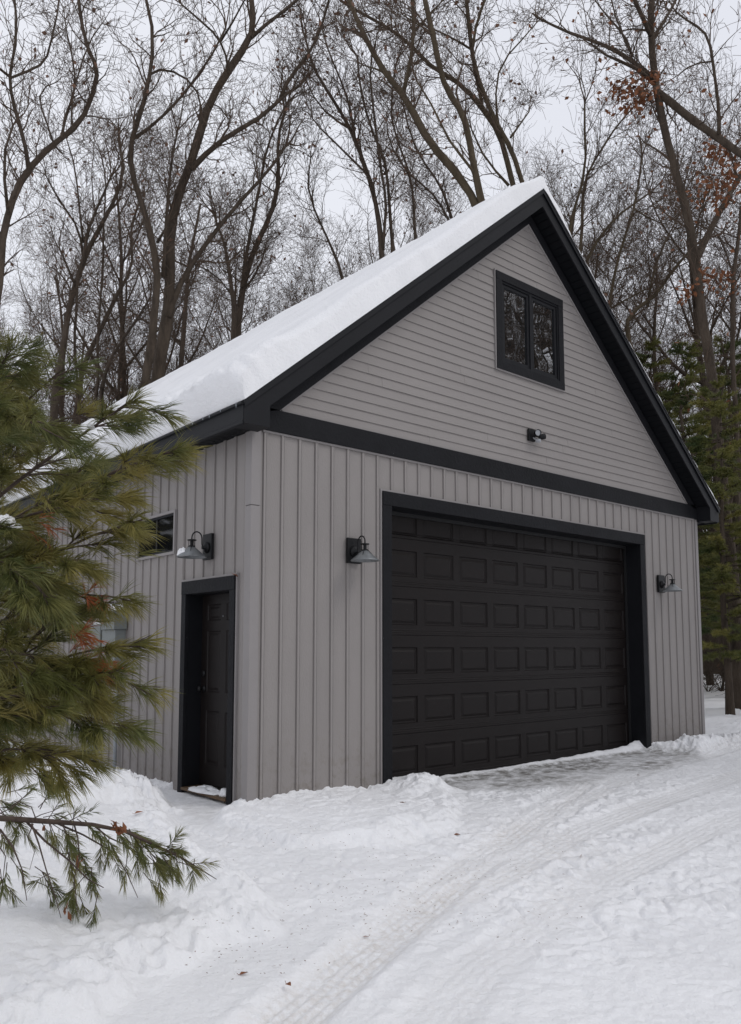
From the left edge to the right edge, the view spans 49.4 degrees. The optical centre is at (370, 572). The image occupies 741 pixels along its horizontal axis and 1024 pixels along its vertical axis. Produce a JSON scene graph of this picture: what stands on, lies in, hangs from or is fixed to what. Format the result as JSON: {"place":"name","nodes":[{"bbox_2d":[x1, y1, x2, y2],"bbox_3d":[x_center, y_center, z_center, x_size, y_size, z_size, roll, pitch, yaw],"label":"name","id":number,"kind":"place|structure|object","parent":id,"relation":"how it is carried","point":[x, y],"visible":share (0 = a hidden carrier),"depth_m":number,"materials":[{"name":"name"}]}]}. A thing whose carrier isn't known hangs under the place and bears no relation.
{"place":"outdoors","nodes":[
{"label":"outdoors","id":0,"kind":"place"},
{"bbox_2d":[0,674,740,1023],"bbox_3d":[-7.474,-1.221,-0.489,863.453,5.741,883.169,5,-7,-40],"label":"ground","id":1,"kind":"structure","parent":0,"point":[644,868],"depth_m":4.55,"materials":[{"name":"white snow"}]},
{"bbox_2d":[0,306,34,340],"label":"woodland tree","id":2,"kind":"object","parent":1,"relation":"on","point":[11,325],"visible":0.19,"depth_m":42.78,"materials":[{"name":"brown plant"}]},
{"bbox_2d":[0,286,45,456],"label":"woodland tree","id":3,"kind":"object","parent":1,"relation":"on","point":[7,330],"visible":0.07,"depth_m":30.32,"materials":[{"name":"brown plant"}]},
{"bbox_2d":[4,327,70,467],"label":"woodland tree","id":4,"kind":"object","parent":1,"relation":"on","point":[41,390],"visible":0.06,"depth_m":35.15,"materials":[{"name":"brown plant"}]},
{"bbox_2d":[1,343,84,462],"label":"woodland tree","id":5,"kind":"object","parent":1,"relation":"on","point":[25,393],"visible":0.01,"depth_m":45.67,"materials":[{"name":"brown plant"}]},
{"bbox_2d":[0,166,139,426],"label":"woodland tree","id":6,"kind":"object","parent":1,"relation":"on","point":[50,320],"visible":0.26,"depth_m":45.00,"materials":[{"name":"brown plant"}]},
{"bbox_2d":[21,346,125,452],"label":"woodland tree","id":7,"kind":"object","parent":1,"relation":"on","point":[61,409],"visible":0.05,"depth_m":34.84,"materials":[{"name":"brown plant"}]},
{"bbox_2d":[14,274,144,447],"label":"woodland tree","id":8,"kind":"object","parent":1,"relation":"on","point":[70,332],"visible":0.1,"depth_m":43.53,"materials":[{"name":"brown plant"}]},
{"bbox_2d":[39,388,120,426],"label":"woodland tree","id":9,"kind":"object","parent":1,"relation":"on","point":[69,403],"visible":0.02,"depth_m":53.66,"materials":[{"name":"brown plant"}]},
{"bbox_2d":[0,64,170,426],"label":"bare tree","id":10,"kind":"object","parent":1,"relation":"on","point":[76,284],"visible":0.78,"depth_m":22.99,"materials":[{"name":"brown plant"}]},
{"bbox_2d":[0,0,174,302],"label":"bare tree","id":11,"kind":"object","parent":1,"relation":"on","point":[28,171],"visible":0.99,"depth_m":19.08,"materials":[{"name":"brown plant"}]},
{"bbox_2d":[2,251,179,453],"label":"woodland tree","id":12,"kind":"object","parent":1,"relation":"on","point":[116,372],"visible":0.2,"depth_m":34.02,"materials":[{"name":"brown plant"}]},
{"bbox_2d":[0,321,218,931],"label":"white pine","id":13,"kind":"object","parent":1,"relation":"on","point":[35,587],"visible":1,"depth_m":2.75,"materials":[{"name":"green plant"}]},
{"bbox_2d":[0,514,15,523],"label":"branch snow","id":14,"kind":"structure","parent":13,"relation":"on","point":[10,519],"depth_m":2.61,"materials":[{"name":"white snow"}]},
{"bbox_2d":[43,282,184,441],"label":"woodland tree","id":15,"kind":"object","parent":1,"relation":"on","point":[131,372],"visible":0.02,"depth_m":37.55,"materials":[{"name":"brown plant"}]},
{"bbox_2d":[30,90,202,425],"bbox_3d":[-7.894,-6.034,25.753,5.539,19.889,4.740,-2,-6,18],"label":"bare tree","id":16,"kind":"object","parent":1,"relation":"on","point":[114,300],"visible":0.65,"depth_m":26.01,"materials":[{"name":"brown plant"}]},
{"bbox_2d":[90,337,166,400],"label":"woodland tree","id":17,"kind":"object","parent":1,"relation":"on","point":[128,368],"visible":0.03,"depth_m":37.11,"materials":[{"name":"brown plant"}]},
{"bbox_2d":[34,32,230,425],"bbox_3d":[-9.740,-8.426,35.925,9.091,26.568,10.934,0,-5,2],"label":"woodland tree","id":18,"kind":"object","parent":1,"relation":"on","point":[120,256],"visible":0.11,"depth_m":34.27,"materials":[{"name":"brown plant"}]},
{"bbox_2d":[26,76,296,421],"bbox_3d":[-8.278,-7.328,32.639,10.628,23.779,9.031,0,-5,-5],"label":"woodland tree","id":19,"kind":"object","parent":1,"relation":"on","point":[182,354],"visible":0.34,"depth_m":32.16,"materials":[{"name":"brown plant"}]},
{"bbox_2d":[81,265,243,419],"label":"woodland tree","id":20,"kind":"object","parent":1,"relation":"on","point":[176,357],"visible":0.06,"depth_m":32.74,"materials":[{"name":"brown plant"}]},
{"bbox_2d":[167,335,203,365],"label":"woodland tree","id":21,"kind":"object","parent":1,"relation":"on","point":[178,349],"depth_m":44.73,"materials":[{"name":"brown plant"}]},
{"bbox_2d":[83,0,354,388],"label":"bare tree","id":22,"kind":"object","parent":1,"relation":"on","point":[156,357],"visible":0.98,"depth_m":20.97,"materials":[{"name":"brown plant"}]},
{"bbox_2d":[178,262,272,355],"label":"woodland tree","id":23,"kind":"object","parent":1,"relation":"on","point":[228,306],"visible":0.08,"depth_m":47.81,"materials":[{"name":"brown plant"}]},
{"bbox_2d":[140,170,327,368],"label":"woodland tree","id":24,"kind":"object","parent":1,"relation":"on","point":[268,292],"visible":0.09,"depth_m":38.82,"materials":[{"name":"brown plant"}]},
{"bbox_2d":[169,280,305,357],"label":"woodland tree","id":25,"kind":"object","parent":1,"relation":"on","point":[212,346],"visible":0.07,"depth_m":27.14,"materials":[{"name":"brown plant"}]},
{"bbox_2d":[158,36,339,340],"bbox_3d":[-3.799,-6.847,24.731,5.931,21.325,3.522,3,-6,-26],"label":"bare tree","id":26,"kind":"object","parent":1,"relation":"on","point":[237,313],"visible":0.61,"depth_m":25.11,"materials":[{"name":"brown plant"}]},
{"bbox_2d":[210,255,327,346],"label":"woodland tree","id":27,"kind":"object","parent":1,"relation":"on","point":[282,287],"visible":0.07,"depth_m":35.90,"materials":[{"name":"brown plant"}]},
{"bbox_2d":[245,191,369,319],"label":"woodland tree","id":28,"kind":"object","parent":1,"relation":"on","point":[310,272],"visible":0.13,"depth_m":35.38,"materials":[{"name":"brown plant"}]},
{"bbox_2d":[273,199,440,308],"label":"woodland tree","id":29,"kind":"object","parent":1,"relation":"on","point":[351,255],"visible":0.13,"depth_m":31.31,"materials":[{"name":"brown plant"}]},
{"bbox_2d":[0,189,719,804],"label":"garage","id":30,"kind":"structure","parent":1,"relation":"on","point":[502,601],"depth_m":8.98,"materials":[{"name":"grey plastic"}]},
{"bbox_2d":[89,610,126,769],"bbox_3d":[-3.091,1.499,9.284,0.168,2.095,0.890,5,-7,-40],"label":"electrical box","id":31,"kind":"object","parent":30,"relation":"attached to","point":[118,631],"visible":0.22,"depth_m":9.07,"materials":[{"name":"grey metal"}]},
{"bbox_2d":[136,509,177,560],"bbox_3d":[-2.299,-0.389,8.678,0.060,0.462,0.917,5,-7,-40],"label":"side window","id":32,"kind":"structure","parent":30,"relation":"in","point":[166,522],"depth_m":8.58,"materials":[{"name":"black metal"}]},
{"bbox_2d":[176,531,213,560],"bbox_3d":[-1.676,-0.264,7.654,0.330,0.266,0.278,5,-7,-40],"label":"wall lamp","id":33,"kind":"object","parent":30,"relation":"attached to","point":[192,551],"visible":0.99,"depth_m":7.69,"materials":[{"name":"black metal"}]},
{"bbox_2d":[177,547,184,556],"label":"snow","id":34,"kind":"structure","parent":33,"relation":"attached to","point":[181,550],"depth_m":7.57,"materials":[{"name":"white snow"}]},
{"bbox_2d":[188,785,219,795],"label":"threshold snow","id":35,"kind":"structure","parent":30,"relation":"on","point":[208,790],"depth_m":7.53,"materials":[{"name":"white snow"}]},
{"bbox_2d":[197,593,228,788],"bbox_3d":[-1.447,1.128,7.715,0.081,1.857,0.834,5,-7,-40],"label":"entry door","id":36,"kind":"structure","parent":30,"relation":"in","point":[213,688],"depth_m":7.85,"materials":[{"name":"black metal"}]},
{"bbox_2d":[219,788,225,796],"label":"threshold snow","id":37,"kind":"structure","parent":30,"relation":"on","point":[222,792],"depth_m":7.32,"materials":[{"name":"white snow"}]},
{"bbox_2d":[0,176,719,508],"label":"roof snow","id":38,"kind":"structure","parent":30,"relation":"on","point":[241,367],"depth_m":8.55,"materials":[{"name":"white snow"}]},
{"bbox_2d":[346,535,378,563],"bbox_3d":[-0.070,-0.232,7.833,0.278,0.266,0.330,5,-7,-40],"label":"wall lamp","id":39,"kind":"object","parent":30,"relation":"attached to","point":[355,554],"visible":1,"depth_m":7.89,"materials":[{"name":"black metal"}]},
{"bbox_2d":[392,515,628,776],"bbox_3d":[1.840,0.849,9.899,4.746,3.020,0.019,5,-7,-40],"label":"garage door","id":40,"kind":"structure","parent":30,"relation":"in","point":[509,649],"depth_m":9.65,"materials":[{"name":"black metal"}]},
{"bbox_2d":[496,270,564,390],"bbox_3d":[1.988,-3.001,10.101,1.322,1.211,0.092,5,-7,-40],"label":"gable window","id":41,"kind":"structure","parent":30,"relation":"in","point":[529,320],"depth_m":10.06,"materials":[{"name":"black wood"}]},
{"bbox_2d":[527,428,545,442],"bbox_3d":[2.062,-1.680,9.917,0.239,0.176,0.140,5,-7,-40],"label":"floodlight","id":42,"kind":"object","parent":30,"relation":"attached to","point":[532,434],"visible":1,"depth_m":9.89,"materials":[{"name":"black metal"}]},
{"bbox_2d":[657,574,682,592],"bbox_3d":[4.302,0.146,11.541,0.278,0.266,0.330,5,-7,-40],"label":"wall lamp","id":43,"kind":"object","parent":30,"relation":"attached to","point":[661,584],"visible":1,"depth_m":11.60,"materials":[{"name":"black metal"}]},
{"bbox_2d":[261,0,461,259],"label":"bare tree","id":44,"kind":"object","parent":1,"relation":"on","point":[357,144],"visible":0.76,"depth_m":23.97,"materials":[{"name":"brown plant"}]},
{"bbox_2d":[255,42,489,279],"bbox_3d":[-0.128,-6.882,26.201,8.285,21.729,4.298,0,-5,-5],"label":"bare tree","id":45,"kind":"object","parent":1,"relation":"on","point":[320,219],"visible":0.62,"depth_m":26.95,"materials":[{"name":"brown plant"}]},
{"bbox_2d":[270,0,497,206],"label":"bare tree","id":46,"kind":"object","parent":1,"relation":"on","point":[448,163],"visible":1,"depth_m":19.94,"materials":[{"name":"brown plant"}]},
{"bbox_2d":[324,101,472,269],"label":"woodland tree","id":47,"kind":"object","parent":1,"relation":"on","point":[410,226],"visible":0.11,"depth_m":38.27,"materials":[{"name":"brown plant"}]},
{"bbox_2d":[186,822,632,973],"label":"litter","id":48,"kind":"object","parent":1,"relation":"on","point":[370,903],"visible":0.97,"depth_m":4.56,"materials":[{"name":"brown plant"}]},
{"bbox_2d":[302,0,564,199],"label":"bare tree","id":49,"kind":"object","parent":1,"relation":"on","point":[490,115],"visible":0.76,"depth_m":22.05,"materials":[{"name":"brown plant"}]},
{"bbox_2d":[482,175,562,206],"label":"woodland tree","id":50,"kind":"object","parent":1,"relation":"on","point":[507,187],"depth_m":40.65,"materials":[{"name":"brown plant"}]},
{"bbox_2d":[428,128,669,359],"bbox_3d":[6.002,-5.472,28.064,8.110,19.225,8.012,2,-6,-22],"label":"woodland tree","id":51,"kind":"object","parent":1,"relation":"on","point":[553,165],"visible":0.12,"depth_m":27.78,"materials":[{"name":"brown plant"}]},
{"bbox_2d":[485,109,684,343],"bbox_3d":[7.421,-6.662,31.600,8.402,22.123,9.887,4,-6,-33],"label":"woodland tree","id":52,"kind":"object","parent":1,"relation":"on","point":[597,247],"visible":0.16,"depth_m":30.96,"materials":[{"name":"brown plant"}]},
{"bbox_2d":[476,0,740,708],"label":"bare oak","id":53,"kind":"object","parent":1,"relation":"on","point":[652,76],"visible":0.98,"depth_m":18.91,"materials":[{"name":"brown plant"}]},
{"bbox_2d":[575,174,692,387],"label":"woodland tree","id":54,"kind":"object","parent":1,"relation":"on","point":[643,332],"visible":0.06,"depth_m":35.63,"materials":[{"name":"brown plant"}]},
{"bbox_2d":[578,195,692,388],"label":"woodland tree","id":55,"kind":"object","parent":1,"relation":"on","point":[610,274],"visible":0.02,"depth_m":34.15,"materials":[{"name":"brown plant"}]},
{"bbox_2d":[547,15,740,349],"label":"bare tree","id":56,"kind":"object","parent":1,"relation":"on","point":[605,231],"visible":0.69,"depth_m":23.99,"materials":[{"name":"brown plant"}]},
{"bbox_2d":[574,215,732,531],"bbox_3d":[13.425,-6.122,38.359,10.240,22.160,9.164,0,-5,-4],"label":"woodland tree","id":57,"kind":"object","parent":1,"relation":"on","point":[648,319],"visible":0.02,"depth_m":37.96,"materials":[{"name":"brown plant"}]},
{"bbox_2d":[576,124,740,461],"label":"woodland tree","id":58,"kind":"object","parent":1,"relation":"on","point":[656,384],"visible":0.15,"depth_m":33.17,"materials":[{"name":"brown plant"}]},
{"bbox_2d":[592,0,740,539],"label":"woodland tree","id":59,"kind":"object","parent":1,"relation":"on","point":[702,382],"visible":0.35,"depth_m":28.50,"materials":[{"name":"brown plant"}]},
{"bbox_2d":[635,335,717,609],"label":"pine tree","id":60,"kind":"object","parent":1,"relation":"on","point":[643,358],"visible":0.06,"depth_m":27.47,"materials":[{"name":"green plant"}]},
{"bbox_2d":[659,382,719,625],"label":"pine tree","id":61,"kind":"object","parent":1,"relation":"on","point":[678,421],"visible":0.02,"depth_m":33.52,"materials":[{"name":"green plant"}]},
{"bbox_2d":[642,104,740,591],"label":"bare tree","id":62,"kind":"object","parent":1,"relation":"on","point":[732,321],"visible":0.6,"depth_m":22.97,"materials":[{"name":"brown plant"}]},
{"bbox_2d":[645,102,740,387],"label":"woodland tree","id":63,"kind":"object","parent":1,"relation":"on","point":[734,237],"visible":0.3,"depth_m":29.02,"materials":[{"name":"brown plant"}]},
{"bbox_2d":[649,246,740,673],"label":"woodland tree","id":64,"kind":"object","parent":1,"relation":"on","point":[718,361],"visible":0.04,"depth_m":41.35,"materials":[{"name":"brown plant"}]},
{"bbox_2d":[654,340,740,629],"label":"pine tree","id":65,"kind":"object","parent":1,"relation":"on","point":[713,558],"visible":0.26,"depth_m":22.27,"materials":[{"name":"green plant"}]},
{"bbox_2d":[661,314,740,671],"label":"woodland tree","id":66,"kind":"object","parent":1,"relation":"on","point":[699,410],"visible":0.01,"depth_m":40.21,"materials":[{"name":"brown plant"}]},
{"bbox_2d":[685,421,721,684],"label":"pine tree","id":67,"kind":"object","parent":1,"relation":"on","point":[700,531],"visible":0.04,"depth_m":30.89,"materials":[{"name":"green plant"}]},
{"bbox_2d":[684,378,740,714],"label":"pine tree","id":68,"kind":"object","parent":1,"relation":"on","point":[721,574],"visible":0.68,"depth_m":17.67,"materials":[{"name":"green plant"}]},
{"bbox_2d":[701,621,724,692],"bbox_3d":[11.475,2.778,26.571,4.297,2.995,3.884,5,-7,-40],"label":"brush","id":69,"kind":"object","parent":1,"relation":"on","point":[721,689],"visible":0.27,"depth_m":26.50,"materials":[{"name":"brown plant"}]},
{"bbox_2d":[692,390,733,670],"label":"pine tree","id":70,"kind":"object","parent":1,"relation":"on","point":[715,498],"visible":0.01,"depth_m":36.53,"materials":[{"name":"green plant"}]},
{"bbox_2d":[700,556,727,686],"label":"sapling","id":71,"kind":"object","parent":1,"relation":"on","point":[712,621],"visible":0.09,"depth_m":27.01,"materials":[{"name":"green plant"}]},
{"bbox_2d":[692,333,740,626],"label":"pine tree","id":72,"kind":"object","parent":1,"relation":"on","point":[722,351],"visible":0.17,"depth_m":24.79,"materials":[{"name":"green plant"}]},
{"bbox_2d":[702,624,730,695],"bbox_3d":[11.329,2.406,24.079,3.875,3.612,4.159,1,-6,-11],"label":"brush","id":73,"kind":"object","parent":1,"relation":"on","point":[718,663],"visible":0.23,"depth_m":24.23,"materials":[{"name":"brown plant"}]},
{"bbox_2d":[702,621,730,691],"bbox_3d":[11.468,3.128,26.350,3.404,3.210,5.271,-2,-6,16],"label":"brush","id":74,"kind":"object","parent":1,"relation":"on","point":[706,688],"visible":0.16,"depth_m":26.01,"materials":[{"name":"brown plant"}]},
{"bbox_2d":[702,614,730,687],"bbox_3d":[12.620,2.537,28.045,3.254,3.082,4.959,-4,-7,37],"label":"brush","id":75,"kind":"object","parent":1,"relation":"on","point":[719,649],"visible":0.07,"depth_m":28.21,"materials":[{"name":"brown plant"}]},
{"bbox_2d":[0,0,740,477],"label":"sky","id":76,"kind":"structure","parent":0,"point":[559,116],"materials":[{"name":"white"}]}
]}

